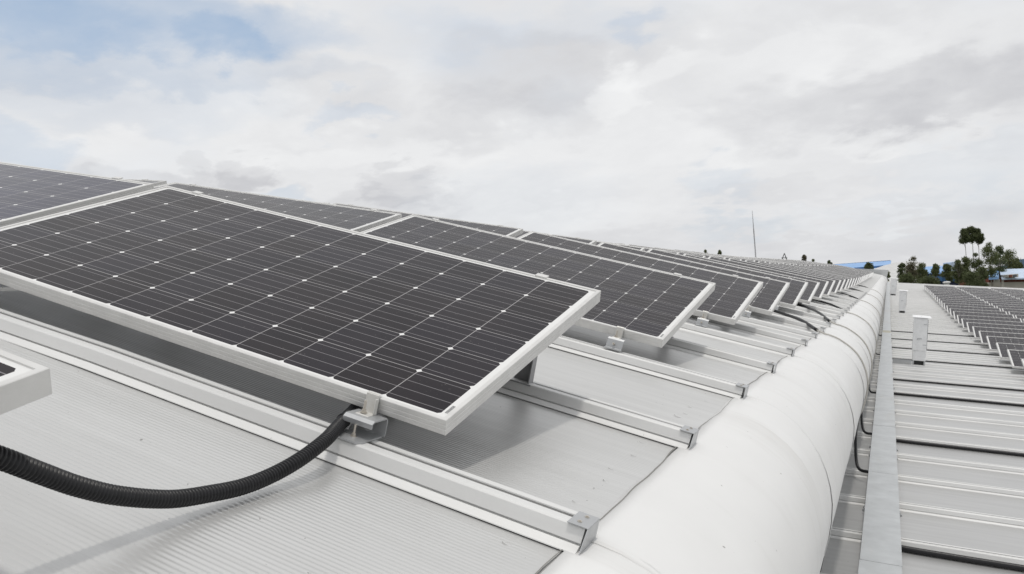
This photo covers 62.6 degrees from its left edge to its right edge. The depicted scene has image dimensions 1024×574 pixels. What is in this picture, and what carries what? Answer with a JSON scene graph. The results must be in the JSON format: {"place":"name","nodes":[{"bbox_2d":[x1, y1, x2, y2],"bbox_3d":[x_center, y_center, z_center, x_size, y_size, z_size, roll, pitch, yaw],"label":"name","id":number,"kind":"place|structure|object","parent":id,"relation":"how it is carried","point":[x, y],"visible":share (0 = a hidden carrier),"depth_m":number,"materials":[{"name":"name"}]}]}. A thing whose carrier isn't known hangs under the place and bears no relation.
{"place":"outdoors","nodes":[
{"label":"outdoors","id":0,"kind":"place"},
{"bbox_2d":[0,0,1023,272],"label":"sky","id":1,"kind":"structure","parent":0,"point":[849,131],"materials":[{"name":"white"}]},
{"label":"ground","id":2,"kind":"structure","parent":0,"visible":0},
{"bbox_2d":[0,268,888,573],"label":"factory building","id":3,"kind":"structure","parent":2,"relation":"on","point":[690,446],"depth_m":2.10,"materials":[{"name":"paint"}]},
{"bbox_2d":[0,349,51,414],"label":"solar panel","id":4,"kind":"object","parent":3,"relation":"on","point":[23,381],"visible":1,"depth_m":1.15,"materials":[{"name":"grey"}]},
{"bbox_2d":[0,162,153,226],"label":"solar panel","id":5,"kind":"object","parent":3,"relation":"on","point":[29,192],"visible":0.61,"depth_m":3.46,"materials":[{"name":"grey"}]},
{"bbox_2d":[126,179,166,185],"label":"solar panel","id":6,"kind":"object","parent":3,"relation":"on","point":[158,182],"visible":0.06,"depth_m":6.21,"materials":[{"name":"grey"}]},
{"bbox_2d":[0,404,362,508],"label":"cable conduit","id":7,"kind":"object","parent":3,"relation":"on","point":[31,469],"visible":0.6,"depth_m":1.44,"materials":[{"name":"black plastic"}]},
{"bbox_2d":[154,182,401,231],"bbox_3d":[-1.821,-0.447,5.327,1.956,0.351,1.066,10,4,24],"label":"solar panel","id":8,"kind":"object","parent":3,"relation":"on","point":[354,218],"visible":0.12,"depth_m":5.47,"materials":[{"name":"grey"}]},
{"bbox_2d":[0,186,600,443],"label":"solar panel","id":9,"kind":"object","parent":3,"relation":"on","point":[442,343],"visible":0.99,"depth_m":2.56,"materials":[{"name":"grey"}]},
{"bbox_2d":[333,203,522,236],"bbox_3d":[-1.022,-0.472,7.129,1.956,0.351,1.066,10,5,24],"label":"solar panel","id":10,"kind":"object","parent":3,"relation":"on","point":[506,230],"visible":0.11,"depth_m":7.29,"materials":[{"name":"grey"}]},
{"bbox_2d":[361,214,715,350],"bbox_3d":[-0.005,-0.071,4.521,1.956,0.351,1.066,14,6,23],"label":"solar panel","id":11,"kind":"object","parent":3,"relation":"on","point":[650,306],"visible":0.58,"depth_m":4.55,"materials":[{"name":"grey"}]},
{"bbox_2d":[515,230,596,244],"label":"solar panel","id":12,"kind":"object","parent":3,"relation":"on","point":[589,241],"visible":0.03,"depth_m":9.06,"materials":[{"name":"grey"}]},
{"bbox_2d":[596,241,644,250],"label":"solar panel","id":13,"kind":"object","parent":3,"relation":"on","point":[629,246],"visible":0.05,"depth_m":10.86,"materials":[{"name":"grey"}]},
{"bbox_2d":[518,231,762,326],"bbox_3d":[0.796,-0.089,6.332,1.956,0.351,1.066,14,6,23],"label":"solar panel","id":14,"kind":"object","parent":3,"relation":"on","point":[729,299],"visible":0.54,"depth_m":6.41,"materials":[{"name":"grey"}]},
{"bbox_2d":[600,241,705,257],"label":"solar panel","id":15,"kind":"object","parent":3,"relation":"on","point":[681,253],"visible":0.09,"depth_m":14.54,"materials":[{"name":"grey"}]},
{"bbox_2d":[628,244,725,258],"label":"solar panel","id":16,"kind":"object","parent":3,"relation":"on","point":[707,256],"visible":0.18,"depth_m":16.53,"materials":[{"name":"grey"}]},
{"bbox_2d":[598,242,789,316],"bbox_3d":[1.592,-0.091,8.136,1.956,0.351,1.066,14,6,23],"label":"solar panel","id":17,"kind":"object","parent":3,"relation":"on","point":[768,297],"visible":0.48,"depth_m":8.18,"materials":[{"name":"grey"}]},
{"bbox_2d":[653,247,741,260],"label":"solar panel","id":18,"kind":"object","parent":3,"relation":"on","point":[727,258],"visible":0.11,"depth_m":18.34,"materials":[{"name":"grey"}]},
{"bbox_2d":[674,249,755,261],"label":"solar panel","id":19,"kind":"object","parent":3,"relation":"on","point":[719,255],"visible":0.11,"depth_m":20.14,"materials":[{"name":"grey"}]},
{"bbox_2d":[647,248,807,309],"bbox_3d":[2.407,-0.104,9.946,1.956,0.351,1.066,14,6,23],"label":"solar panel","id":20,"kind":"object","parent":3,"relation":"on","point":[793,294],"visible":0.3,"depth_m":10.07,"materials":[{"name":"grey"}]},
{"bbox_2d":[691,251,765,262],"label":"solar panel","id":21,"kind":"object","parent":3,"relation":"on","point":[730,256],"visible":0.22,"depth_m":21.94,"materials":[{"name":"grey"}]},
{"bbox_2d":[683,254,819,303],"bbox_3d":[3.223,-0.110,11.791,1.956,0.345,0.970,14,6,23],"label":"solar panel","id":22,"kind":"object","parent":3,"relation":"on","point":[809,292],"visible":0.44,"depth_m":11.85,"materials":[{"name":"grey"}]},
{"bbox_2d":[752,212,755,256],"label":"lightning rod","id":23,"kind":"object","parent":3,"relation":"on","point":[754,236],"visible":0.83,"depth_m":61.97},
{"bbox_2d":[708,256,828,299],"bbox_3d":[4.023,-0.136,13.588,1.956,0.345,0.970,14,7,23],"label":"solar panel","id":24,"kind":"object","parent":3,"relation":"on","point":[820,291],"visible":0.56,"depth_m":13.78,"materials":[{"name":"grey"}]},
{"bbox_2d":[728,258,834,296],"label":"solar panel","id":25,"kind":"object","parent":3,"relation":"on","point":[830,285],"visible":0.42,"depth_m":15.59,"materials":[{"name":"grey"}]},
{"bbox_2d":[745,260,840,294],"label":"solar panel","id":26,"kind":"object","parent":3,"relation":"on","point":[835,286],"visible":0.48,"depth_m":17.40,"materials":[{"name":"grey"}]},
{"bbox_2d":[758,261,845,292],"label":"solar panel","id":27,"kind":"object","parent":3,"relation":"on","point":[841,285],"visible":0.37,"depth_m":19.23,"materials":[{"name":"grey"}]},
{"bbox_2d":[769,262,848,290],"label":"solar panel","id":28,"kind":"object","parent":3,"relation":"on","point":[845,285],"visible":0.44,"depth_m":21.04,"materials":[{"name":"grey"}]},
{"bbox_2d":[778,263,851,288],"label":"solar panel","id":29,"kind":"object","parent":3,"relation":"on","point":[849,283],"visible":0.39,"depth_m":22.87,"materials":[{"name":"grey"}]},
{"bbox_2d":[786,264,854,287],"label":"solar panel","id":30,"kind":"object","parent":3,"relation":"on","point":[852,282],"visible":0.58,"depth_m":24.65,"materials":[{"name":"grey"}]},
{"bbox_2d":[773,309,868,472],"bbox_3d":[2.826,0.818,8.320,0.319,1.637,2.160,-3,-1,-19],"label":"cable conduit","id":31,"kind":"object","parent":3,"relation":"attached to","point":[811,326],"visible":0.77,"depth_m":7.65,"materials":[{"name":"black plastic"}]},
{"bbox_2d":[793,264,856,286],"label":"solar panel","id":32,"kind":"object","parent":3,"relation":"on","point":[855,280],"visible":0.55,"depth_m":26.50,"materials":[{"name":"grey"}]},
{"bbox_2d":[799,265,859,285],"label":"solar panel","id":33,"kind":"object","parent":3,"relation":"on","point":[856,283],"visible":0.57,"depth_m":28.28,"materials":[{"name":"grey"}]},
{"bbox_2d":[805,265,860,284],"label":"solar panel","id":34,"kind":"object","parent":3,"relation":"on","point":[839,272],"visible":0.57,"depth_m":30.11,"materials":[{"name":"grey"}]},
{"bbox_2d":[797,303,872,434],"bbox_3d":[3.740,0.796,10.324,0.439,1.621,2.676,-3,-1,-7],"label":"cable conduit","id":35,"kind":"object","parent":3,"relation":"attached to","point":[829,320],"visible":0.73,"depth_m":9.40,"materials":[{"name":"black plastic"}]},
{"bbox_2d":[809,265,862,283],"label":"solar panel","id":36,"kind":"object","parent":3,"relation":"on","point":[839,271],"visible":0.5,"depth_m":31.94,"materials":[{"name":"grey"}]},
{"bbox_2d":[814,265,863,282],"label":"solar panel","id":37,"kind":"object","parent":3,"relation":"on","point":[843,271],"visible":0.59,"depth_m":33.74,"materials":[{"name":"grey"}]},
{"bbox_2d":[817,265,865,281],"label":"solar panel","id":38,"kind":"object","parent":3,"relation":"on","point":[844,271],"visible":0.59,"depth_m":35.56,"materials":[{"name":"grey"}]},
{"bbox_2d":[812,299,876,393],"bbox_3d":[4.991,0.758,13.169,0.333,1.618,2.091,-3,-1,-21],"label":"cable conduit","id":39,"kind":"object","parent":3,"relation":"attached to","point":[833,305],"visible":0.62,"depth_m":12.59,"materials":[{"name":"black plastic"}]},
{"bbox_2d":[836,292,880,354],"bbox_3d":[7.607,0.673,19.027,0.356,1.628,1.953,-3,-1,-25],"label":"cable conduit","id":40,"kind":"object","parent":3,"relation":"attached to","point":[864,301],"visible":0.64,"depth_m":18.59,"materials":[{"name":"black plastic"}]},
{"bbox_2d":[833,260,890,268],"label":"blue roofed factory","id":41,"kind":"structure","parent":2,"relation":"on","point":[861,265],"depth_m":256.72,"materials":[{"name":"blue"}]},
{"bbox_2d":[863,262,873,268],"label":"tree","id":42,"kind":"object","parent":2,"relation":"on","point":[868,265],"visible":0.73,"depth_m":159.62,"materials":[{"name":"green plant"}]},
{"bbox_2d":[896,262,905,281],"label":"tree","id":43,"kind":"object","parent":2,"relation":"on","point":[901,266],"visible":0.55,"depth_m":129.72,"materials":[{"name":"green plant"}]},
{"bbox_2d":[875,261,926,282],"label":"barrel roofed building","id":44,"kind":"structure","parent":2,"relation":"on","point":[892,268],"depth_m":195.93,"materials":[{"name":"metal"}]},
{"bbox_2d":[897,271,920,283],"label":"tree","id":45,"kind":"object","parent":2,"relation":"on","point":[907,278],"visible":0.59,"depth_m":119.66,"materials":[{"name":"green plant"}]},
{"bbox_2d":[905,255,918,281],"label":"tree","id":46,"kind":"object","parent":2,"relation":"on","point":[910,267],"visible":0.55,"depth_m":131.65,"materials":[{"name":"green plant"}]},
{"bbox_2d":[915,262,928,281],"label":"tree","id":47,"kind":"object","parent":2,"relation":"on","point":[922,270],"visible":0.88,"depth_m":127.66,"materials":[{"name":"green plant"}]},
{"bbox_2d":[820,282,1023,573],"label":"factory building","id":48,"kind":"structure","parent":2,"relation":"on","point":[962,502],"depth_m":8.34,"materials":[{"name":"paint"}]},
{"bbox_2d":[858,281,901,573],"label":"cable tray","id":49,"kind":"object","parent":48,"relation":"on","point":[881,551],"visible":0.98,"depth_m":6.59,"materials":[{"name":"metal"}]},
{"bbox_2d":[893,358,911,364],"bbox_3d":[7.781,1.488,16.801,0.341,0.085,0.150,3,2,24],"label":"branch tray","id":50,"kind":"object","parent":49,"relation":"attached to","point":[902,361],"visible":1,"depth_m":16.74,"materials":[{"name":"metal"}]},
{"bbox_2d":[890,278,897,295],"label":"electrical cabinet","id":51,"kind":"object","parent":48,"relation":"on","point":[893,287],"visible":1,"depth_m":48.94,"materials":[{"name":"metal"}]},
{"bbox_2d":[899,290,907,312],"bbox_3d":[16.016,0.591,34.503,0.360,0.945,0.300,3,2,24],"label":"electrical cabinet","id":52,"kind":"object","parent":48,"relation":"on","point":[902,300],"visible":1,"depth_m":34.42,"materials":[{"name":"metal"}]},
{"bbox_2d":[912,315,931,365],"bbox_3d":[8.118,1.058,16.733,0.345,0.985,0.300,3,2,24],"label":"electrical cabinet","id":53,"kind":"object","parent":48,"relation":"on","point":[920,335],"visible":1,"depth_m":16.65,"materials":[{"name":"metal"}]},
{"bbox_2d":[893,331,973,336],"bbox_3d":[12.898,1.435,25.827,2.613,0.024,0.054,3,2,24],"label":"cable conduit","id":54,"kind":"object","parent":48,"relation":"on","point":[937,334],"visible":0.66,"depth_m":25.73,"materials":[{"name":"black plastic"}]},
{"bbox_2d":[891,338,987,345],"bbox_3d":[11.674,1.501,23.088,2.600,0.306,0.041,-4,-1,25],"label":"cable conduit","id":55,"kind":"object","parent":48,"relation":"on","point":[943,342],"visible":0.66,"depth_m":22.98,"materials":[{"name":"black plastic"}]},
{"bbox_2d":[927,288,961,292],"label":"solar panel","id":56,"kind":"object","parent":48,"relation":"on","point":[942,289],"visible":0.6,"depth_m":52.79,"materials":[{"name":"grey"}]},
{"bbox_2d":[892,347,998,355],"bbox_3d":[10.451,1.550,20.350,2.600,0.306,0.041,-4,-1,25],"label":"cable conduit","id":57,"kind":"object","parent":48,"relation":"on","point":[951,351],"visible":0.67,"depth_m":20.26,"materials":[{"name":"black plastic"}]},
{"bbox_2d":[930,290,967,295],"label":"solar panel","id":58,"kind":"object","parent":48,"relation":"on","point":[946,292],"visible":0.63,"depth_m":49.09,"materials":[{"name":"grey"}]},
{"bbox_2d":[931,292,970,296],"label":"solar panel","id":59,"kind":"object","parent":48,"relation":"on","point":[950,293],"visible":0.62,"depth_m":47.36,"materials":[{"name":"grey"}]},
{"bbox_2d":[933,293,973,298],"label":"solar panel","id":60,"kind":"object","parent":48,"relation":"on","point":[934,294],"visible":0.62,"depth_m":45.53,"materials":[{"name":"grey"}]},
{"bbox_2d":[892,358,1015,368],"bbox_3d":[9.249,1.598,17.660,2.600,0.308,0.044,-4,-1,25],"label":"cable conduit","id":61,"kind":"object","parent":48,"relation":"on","point":[962,363],"visible":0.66,"depth_m":17.57,"materials":[{"name":"black plastic"}]},
{"bbox_2d":[935,295,976,300],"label":"solar panel","id":62,"kind":"object","parent":48,"relation":"on","point":[936,296],"visible":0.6,"depth_m":43.75,"materials":[{"name":"grey"}]},
{"bbox_2d":[893,378,1023,391],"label":"cable conduit","id":63,"kind":"object","parent":48,"relation":"on","point":[958,384],"visible":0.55,"depth_m":14.11,"materials":[{"name":"black plastic"}]},
{"bbox_2d":[894,392,1023,406],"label":"cable conduit","id":64,"kind":"object","parent":48,"relation":"on","point":[961,399],"visible":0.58,"depth_m":12.38,"materials":[{"name":"black plastic"}]},
{"bbox_2d":[937,297,981,302],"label":"solar panel","id":65,"kind":"object","parent":48,"relation":"on","point":[938,298],"visible":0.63,"depth_m":41.93,"materials":[{"name":"grey"}]},
{"bbox_2d":[896,439,1023,456],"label":"cable conduit","id":66,"kind":"object","parent":48,"relation":"on","point":[961,447],"visible":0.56,"depth_m":8.85,"materials":[{"name":"black plastic"}]},
{"bbox_2d":[901,545,1023,571],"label":"cable conduit","id":67,"kind":"object","parent":48,"relation":"on","point":[967,559],"visible":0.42,"depth_m":5.34,"materials":[{"name":"black plastic"}]},
{"bbox_2d":[939,299,985,304],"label":"solar panel","id":68,"kind":"object","parent":48,"relation":"on","point":[940,300],"visible":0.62,"depth_m":40.12,"materials":[{"name":"grey"}]},
{"bbox_2d":[941,301,989,307],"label":"solar panel","id":69,"kind":"object","parent":48,"relation":"on","point":[958,302],"visible":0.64,"depth_m":38.30,"materials":[{"name":"grey"}]},
{"bbox_2d":[944,303,994,309],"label":"solar panel","id":70,"kind":"object","parent":48,"relation":"on","point":[968,305],"visible":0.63,"depth_m":36.49,"materials":[{"name":"grey"}]},
{"bbox_2d":[946,305,1000,312],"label":"solar panel","id":71,"kind":"object","parent":48,"relation":"on","point":[972,308],"visible":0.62,"depth_m":34.69,"materials":[{"name":"grey"}]},
{"bbox_2d":[950,308,1006,316],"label":"solar panel","id":72,"kind":"object","parent":48,"relation":"on","point":[976,311],"visible":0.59,"depth_m":32.88,"materials":[{"name":"grey"}]},
{"bbox_2d":[963,290,999,292],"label":"solar panel","id":73,"kind":"object","parent":48,"relation":"on","point":[981,291],"visible":0.37,"depth_m":51.92,"materials":[{"name":"grey"}]},
{"bbox_2d":[953,311,1013,319],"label":"solar panel","id":74,"kind":"object","parent":48,"relation":"on","point":[955,313],"visible":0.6,"depth_m":31.05,"materials":[{"name":"grey"}]},
{"bbox_2d":[969,292,1007,295],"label":"solar panel","id":75,"kind":"object","parent":48,"relation":"on","point":[971,293],"visible":0.34,"depth_m":48.38,"materials":[{"name":"grey"}]},
{"bbox_2d":[957,315,1021,324],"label":"solar panel","id":76,"kind":"object","parent":48,"relation":"on","point":[959,317],"visible":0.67,"depth_m":29.25,"materials":[{"name":"grey"}]},
{"bbox_2d":[972,294,1011,296],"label":"solar panel","id":77,"kind":"object","parent":48,"relation":"on","point":[991,295],"visible":0.36,"depth_m":46.56,"materials":[{"name":"grey"}]},
{"bbox_2d":[961,319,1023,328],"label":"solar panel","id":78,"kind":"object","parent":48,"relation":"on","point":[964,324],"visible":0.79,"depth_m":27.48,"materials":[{"name":"grey"}]},
{"bbox_2d":[966,322,1023,333],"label":"solar panel","id":79,"kind":"object","parent":48,"relation":"on","point":[969,327],"visible":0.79,"depth_m":25.73,"materials":[{"name":"grey"}]},
{"bbox_2d":[975,296,1016,298],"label":"solar panel","id":80,"kind":"object","parent":48,"relation":"on","point":[996,297],"visible":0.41,"depth_m":44.73,"materials":[{"name":"grey"}]},
{"bbox_2d":[972,326,1023,338],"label":"solar panel","id":81,"kind":"object","parent":48,"relation":"on","point":[976,330],"visible":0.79,"depth_m":23.96,"materials":[{"name":"grey"}]},
{"bbox_2d":[979,297,1022,300],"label":"solar panel","id":82,"kind":"object","parent":48,"relation":"on","point":[981,298],"visible":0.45,"depth_m":42.91,"materials":[{"name":"grey"}]},
{"bbox_2d":[979,331,1023,344],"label":"solar panel","id":83,"kind":"object","parent":48,"relation":"on","point":[983,335],"visible":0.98,"depth_m":22.19,"materials":[{"name":"grey"}]},
{"bbox_2d":[982,299,1023,302],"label":"solar panel","id":84,"kind":"object","parent":48,"relation":"on","point":[985,300],"visible":0.4,"depth_m":41.17,"materials":[{"name":"grey"}]},
{"bbox_2d":[986,336,1023,350],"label":"solar panel","id":85,"kind":"object","parent":48,"relation":"on","point":[992,341],"visible":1,"depth_m":20.39,"materials":[{"name":"grey"}]},
{"bbox_2d":[987,301,1023,304],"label":"solar panel","id":86,"kind":"object","parent":48,"relation":"on","point":[990,302],"visible":0.4,"depth_m":39.39,"materials":[{"name":"grey"}]},
{"bbox_2d":[991,303,1023,307],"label":"solar panel","id":87,"kind":"object","parent":48,"relation":"on","point":[997,304],"visible":0.4,"depth_m":37.65,"materials":[{"name":"grey"}]},
{"bbox_2d":[996,343,1023,359],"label":"solar panel","id":88,"kind":"object","parent":48,"relation":"on","point":[1002,348],"visible":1,"depth_m":18.62,"materials":[{"name":"grey"}]},
{"bbox_2d":[996,306,1023,310],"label":"solar panel","id":89,"kind":"object","parent":48,"relation":"on","point":[1007,307],"visible":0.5,"depth_m":35.87,"materials":[{"name":"grey"}]},
{"bbox_2d":[1002,308,1023,313],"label":"solar panel","id":90,"kind":"object","parent":48,"relation":"on","point":[1014,310],"visible":0.34,"depth_m":34.12,"materials":[{"name":"grey"}]},
{"bbox_2d":[1007,349,1023,368],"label":"solar panel","id":91,"kind":"object","parent":48,"relation":"on","point":[1016,357],"visible":1,"depth_m":16.75,"materials":[{"name":"grey"}]},
{"bbox_2d":[1008,311,1023,317],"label":"solar panel","id":92,"kind":"object","parent":48,"relation":"on","point":[1016,313],"visible":0.34,"depth_m":32.35,"materials":[{"name":"grey"}]},
{"bbox_2d":[920,275,940,284],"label":"tree","id":93,"kind":"object","parent":2,"relation":"on","point":[928,279],"visible":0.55,"depth_m":120.53,"materials":[{"name":"green plant"}]},
{"bbox_2d":[930,263,939,283],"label":"tree","id":94,"kind":"object","parent":2,"relation":"on","point":[935,270],"visible":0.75,"depth_m":139.74,"materials":[{"name":"green plant"}]},
{"bbox_2d":[925,261,957,284],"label":"blue roofed factory","id":95,"kind":"structure","parent":2,"relation":"on","point":[942,279],"depth_m":175.20,"materials":[{"name":"blue"}]},
{"bbox_2d":[939,264,953,281],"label":"tree","id":96,"kind":"object","parent":2,"relation":"on","point":[946,271],"visible":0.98,"depth_m":141.49,"materials":[{"name":"green plant"}]},
{"bbox_2d":[950,259,963,284],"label":"tree","id":97,"kind":"object","parent":2,"relation":"on","point":[957,272],"visible":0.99,"depth_m":135.94,"materials":[{"name":"green plant"}]},
{"bbox_2d":[958,228,971,251],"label":"pine tree","id":98,"kind":"object","parent":2,"relation":"on","point":[964,237],"visible":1,"depth_m":144.69,"materials":[{"name":"green plant"}]},
{"bbox_2d":[961,256,971,283],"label":"tree","id":99,"kind":"object","parent":2,"relation":"on","point":[966,266],"visible":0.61,"depth_m":137.60,"materials":[{"name":"green plant"}]},
{"bbox_2d":[967,226,978,272],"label":"pine tree","id":100,"kind":"object","parent":2,"relation":"on","point":[972,230],"visible":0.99,"depth_m":144.61,"materials":[{"name":"green plant"}]},
{"bbox_2d":[962,268,985,285],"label":"tree","id":101,"kind":"object","parent":2,"relation":"on","point":[971,279],"visible":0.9,"depth_m":126.37,"materials":[{"name":"green plant"}]},
{"bbox_2d":[967,252,983,284],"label":"tree","id":102,"kind":"object","parent":2,"relation":"on","point":[976,264],"visible":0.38,"depth_m":133.78,"materials":[{"name":"green plant"}]},
{"bbox_2d":[974,228,985,267],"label":"pine tree","id":103,"kind":"object","parent":2,"relation":"on","point":[981,239],"visible":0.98,"depth_m":144.44,"materials":[{"name":"green plant"}]},
{"bbox_2d":[978,266,988,286],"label":"tree","id":104,"kind":"object","parent":2,"relation":"on","point":[982,271],"visible":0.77,"depth_m":127.76,"materials":[{"name":"green plant"}]},
{"bbox_2d":[980,242,1003,286],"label":"tree","id":105,"kind":"object","parent":2,"relation":"on","point":[994,258],"visible":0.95,"depth_m":149.51,"materials":[{"name":"green plant"}]},
{"bbox_2d":[960,268,1023,287],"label":"brick house","id":106,"kind":"structure","parent":2,"relation":"on","point":[1011,278],"depth_m":150.80,"materials":[{"name":"white"}]},
{"bbox_2d":[993,279,999,285],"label":"door","id":107,"kind":"structure","parent":106,"relation":"in","point":[996,282],"depth_m":150.49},
{"bbox_2d":[992,245,1007,277],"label":"tree","id":108,"kind":"object","parent":2,"relation":"on","point":[999,249],"visible":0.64,"depth_m":155.87,"materials":[{"name":"green plant"}]},
{"bbox_2d":[999,249,1022,268],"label":"tree","id":109,"kind":"object","parent":2,"relation":"on","point":[1009,255],"visible":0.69,"depth_m":164.38,"materials":[{"name":"green plant"}]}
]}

